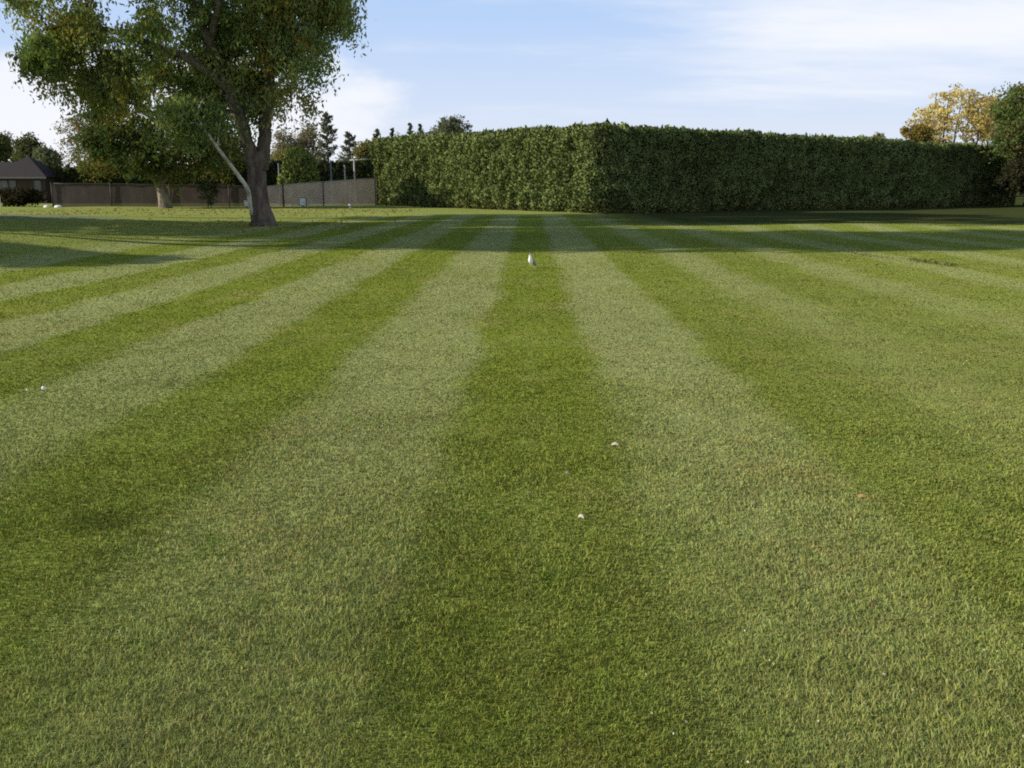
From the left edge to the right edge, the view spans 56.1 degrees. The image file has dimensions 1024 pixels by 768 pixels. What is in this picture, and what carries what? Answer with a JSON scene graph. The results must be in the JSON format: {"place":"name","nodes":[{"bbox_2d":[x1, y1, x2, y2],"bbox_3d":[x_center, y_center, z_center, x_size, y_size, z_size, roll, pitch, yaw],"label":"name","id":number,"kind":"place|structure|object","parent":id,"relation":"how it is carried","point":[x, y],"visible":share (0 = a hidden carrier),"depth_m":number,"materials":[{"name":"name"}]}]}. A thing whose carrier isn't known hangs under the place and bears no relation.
{"place":"outdoors","nodes":[
{"label":"outdoors","id":0,"kind":"place"},
{"bbox_2d":[0,193,1023,767],"bbox_3d":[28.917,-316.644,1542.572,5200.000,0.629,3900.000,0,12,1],"label":"lawn","id":1,"kind":"structure","parent":0,"point":[984,217],"depth_m":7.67,"materials":[{"name":"green plant"}]},
{"bbox_2d":[0,130,14,161],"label":"pine tree","id":2,"kind":"object","parent":1,"relation":"on","point":[6,151],"visible":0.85,"depth_m":122.06,"materials":[{"name":"green plant"}]},
{"bbox_2d":[0,185,48,206],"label":"dark shrub","id":3,"kind":"object","parent":1,"relation":"on","point":[18,197],"visible":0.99,"depth_m":83.37,"materials":[{"name":"green plant"}]},
{"bbox_2d":[0,156,57,202],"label":"house","id":4,"kind":"structure","parent":1,"relation":"on","point":[27,172],"depth_m":98.87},
{"bbox_2d":[0,180,7,191],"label":"window","id":5,"kind":"structure","parent":4,"relation":"in","point":[4,183],"depth_m":98.79,"materials":[{"name":"grey glass"}]},
{"bbox_2d":[8,180,15,189],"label":"window","id":6,"kind":"structure","parent":4,"relation":"in","point":[12,183],"depth_m":98.76,"materials":[{"name":"grey glass"}]},
{"bbox_2d":[33,180,41,190],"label":"window","id":7,"kind":"structure","parent":4,"relation":"in","point":[37,183],"depth_m":98.74,"materials":[{"name":"grey glass"}]},
{"bbox_2d":[10,132,49,161],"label":"pine tree","id":8,"kind":"object","parent":1,"relation":"on","point":[23,146],"visible":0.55,"depth_m":118.89,"materials":[{"name":"green plant"}]},
{"bbox_2d":[32,143,69,168],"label":"pine tree","id":9,"kind":"object","parent":1,"relation":"on","point":[47,156],"visible":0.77,"depth_m":115.13,"materials":[{"name":"green plant"}]},
{"bbox_2d":[49,115,114,166],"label":"bare tree","id":10,"kind":"object","parent":1,"relation":"on","point":[76,126],"visible":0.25,"depth_m":100.52,"materials":[{"name":"green plant"}]},
{"bbox_2d":[68,148,127,182],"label":"olive tree","id":11,"kind":"object","parent":1,"relation":"on","point":[81,166],"visible":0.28,"depth_m":99.16,"materials":[{"name":"green plant"}]},
{"bbox_2d":[50,182,248,206],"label":"screen fence","id":12,"kind":"object","parent":1,"relation":"on","point":[86,194],"visible":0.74,"depth_m":82.53,"materials":[{"name":"grey fabric"}]},
{"bbox_2d":[60,67,242,207],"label":"broadleaf tree","id":13,"kind":"object","parent":1,"relation":"on","point":[101,143],"visible":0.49,"depth_m":75.49,"materials":[{"name":"green plant"}]},
{"bbox_2d":[0,0,371,226],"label":"broadleaf tree","id":14,"kind":"object","parent":1,"relation":"on","point":[281,38],"visible":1,"depth_m":40.27,"materials":[{"name":"green plant"}]},
{"bbox_2d":[194,174,221,207],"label":"young shrub","id":15,"kind":"object","parent":1,"relation":"on","point":[207,187],"visible":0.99,"depth_m":78.27,"materials":[{"name":"green plant"}]},
{"bbox_2d":[48,157,376,185],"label":"cedar hedge","id":16,"kind":"object","parent":1,"relation":"on","point":[363,170],"visible":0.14,"depth_m":97.90,"materials":[{"name":"green plant"}]},
{"bbox_2d":[186,130,255,184],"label":"olive tree","id":17,"kind":"object","parent":1,"relation":"on","point":[223,178],"visible":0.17,"depth_m":97.00,"materials":[{"name":"green plant"}]},
{"bbox_2d":[0,206,528,243],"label":"fallen leaves","id":18,"kind":"object","parent":1,"relation":"on","point":[240,225],"visible":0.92,"depth_m":57.57,"materials":[{"name":"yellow plant"}]},
{"bbox_2d":[270,124,301,161],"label":"hazy tree","id":19,"kind":"object","parent":1,"relation":"on","point":[280,136],"visible":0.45,"depth_m":130.83,"materials":[{"name":"green plant"}]},
{"bbox_2d":[270,145,311,161],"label":"olive tree","id":20,"kind":"object","parent":1,"relation":"on","point":[279,156],"visible":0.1,"depth_m":107.55,"materials":[{"name":"green plant"}]},
{"bbox_2d":[277,146,320,184],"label":"clipped bush","id":21,"kind":"object","parent":1,"relation":"on","point":[299,165],"visible":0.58,"depth_m":87.09,"materials":[{"name":"green plant"}]},
{"bbox_2d":[299,197,306,206],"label":"ground sign","id":22,"kind":"object","parent":1,"relation":"on","point":[302,201],"visible":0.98,"depth_m":80.39,"materials":[{"name":"white paint"}]},
{"bbox_2d":[292,119,329,159],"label":"hazy tree","id":23,"kind":"object","parent":1,"relation":"on","point":[307,142],"visible":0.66,"depth_m":133.57,"materials":[{"name":"green plant"}]},
{"bbox_2d":[267,177,376,206],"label":"screen fence","id":24,"kind":"object","parent":1,"relation":"on","point":[347,192],"visible":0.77,"depth_m":84.62,"materials":[{"name":"fabric"}]},
{"bbox_2d":[312,111,342,162],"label":"conifer tree","id":25,"kind":"object","parent":1,"relation":"on","point":[323,154],"visible":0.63,"depth_m":124.36,"materials":[{"name":"green plant"}]},
{"bbox_2d":[330,160,331,180],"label":"tall pole","id":26,"kind":"object","parent":1,"relation":"on","point":[330,172],"visible":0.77,"depth_m":88.18,"materials":[{"name":"grey metal"}]},
{"bbox_2d":[335,131,358,161],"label":"conifer tree","id":27,"kind":"object","parent":1,"relation":"on","point":[352,144],"visible":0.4,"depth_m":122.54,"materials":[{"name":"green plant"}]},
{"bbox_2d":[349,156,371,178],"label":"crossbar pole","id":28,"kind":"object","parent":1,"relation":"on","point":[353,160],"visible":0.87,"depth_m":88.41,"materials":[{"name":"white metal"}]},
{"bbox_2d":[351,132,377,160],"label":"olive tree","id":29,"kind":"object","parent":1,"relation":"on","point":[362,151],"visible":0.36,"depth_m":108.26,"materials":[{"name":"green plant"}]},
{"bbox_2d":[372,128,380,139],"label":"conifer tree","id":30,"kind":"object","parent":1,"relation":"on","point":[378,133],"visible":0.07,"depth_m":133.83,"materials":[{"name":"green plant"}]},
{"bbox_2d":[389,127,395,136],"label":"conifer tree","id":31,"kind":"object","parent":1,"relation":"on","point":[392,132],"visible":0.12,"depth_m":130.96,"materials":[{"name":"green plant"}]},
{"bbox_2d":[388,129,424,137],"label":"olive tree","id":32,"kind":"object","parent":1,"relation":"on","point":[411,133],"depth_m":115.95,"materials":[{"name":"green plant"}]},
{"bbox_2d":[406,123,413,134],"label":"conifer tree","id":33,"kind":"object","parent":1,"relation":"on","point":[409,129],"visible":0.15,"depth_m":130.76,"materials":[{"name":"green plant"}]},
{"bbox_2d":[416,123,423,133],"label":"conifer tree","id":34,"kind":"object","parent":1,"relation":"on","point":[420,126],"visible":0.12,"depth_m":132.61,"materials":[{"name":"green plant"}]},
{"bbox_2d":[426,114,472,133],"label":"pine tree","id":35,"kind":"object","parent":1,"relation":"on","point":[454,124],"visible":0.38,"depth_m":113.04,"materials":[{"name":"green plant"}]},
{"bbox_2d":[528,254,536,267],"bbox_3d":[0.448,-2.715,21.142,0.135,0.308,0.325,7,14,32],"label":"gull","id":36,"kind":"object","parent":1,"relation":"on","point":[531,261],"visible":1,"depth_m":21.07,"materials":[{"name":"white"}]},
{"bbox_2d":[368,118,1016,213],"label":"clipped hedge","id":37,"kind":"object","parent":1,"relation":"on","point":[606,167],"visible":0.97,"depth_m":70.93,"materials":[{"name":"green plant"}]},
{"bbox_2d":[624,616,1023,767],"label":"pale clippings","id":38,"kind":"object","parent":1,"relation":"on","point":[825,663],"visible":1,"depth_m":3.38,"materials":[{"name":"beige plant"}]},
{"bbox_2d":[846,250,896,259],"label":"grass clippings","id":39,"kind":"object","parent":1,"relation":"on","point":[865,254],"depth_m":24.37,"materials":[{"name":"green plant"}]},
{"bbox_2d":[869,600,876,606],"bbox_3d":[1.532,0.929,4.070,0.050,0.024,0.013,-11,20,-32],"label":"dry leaf","id":40,"kind":"object","parent":1,"relation":"on","point":[872,602],"visible":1,"depth_m":4.07,"materials":[{"name":"brown plant"}]},
{"bbox_2d":[872,131,885,138],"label":"autumn tree","id":41,"kind":"object","parent":1,"relation":"on","point":[878,135],"visible":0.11,"depth_m":122.86,"materials":[{"name":"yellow plant"}]},
{"bbox_2d":[900,120,939,142],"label":"autumn tree","id":42,"kind":"object","parent":1,"relation":"on","point":[921,132],"visible":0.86,"depth_m":122.16,"materials":[{"name":"yellow plant"}]},
{"bbox_2d":[907,258,972,267],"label":"grass clippings","id":43,"kind":"object","parent":1,"relation":"on","point":[935,261],"depth_m":22.05,"materials":[{"name":"green plant"}]},
{"bbox_2d":[905,82,1011,144],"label":"autumn tree","id":44,"kind":"object","parent":1,"relation":"on","point":[973,119],"visible":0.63,"depth_m":127.98,"materials":[{"name":"yellow plant"}]},
{"bbox_2d":[978,81,1023,206],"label":"broadleaf tree","id":45,"kind":"object","parent":1,"relation":"on","point":[1006,134],"visible":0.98,"depth_m":79.78,"materials":[{"name":"green plant"}]},
{"bbox_2d":[988,149,1023,200],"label":"dark shrub","id":46,"kind":"object","parent":1,"relation":"on","point":[1010,182],"visible":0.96,"depth_m":80.05,"materials":[{"name":"green plant"}]},
{"bbox_2d":[0,0,1023,166],"label":"sky","id":47,"kind":"structure","parent":0,"point":[840,68],"materials":[{"name":"blue"}]}
]}

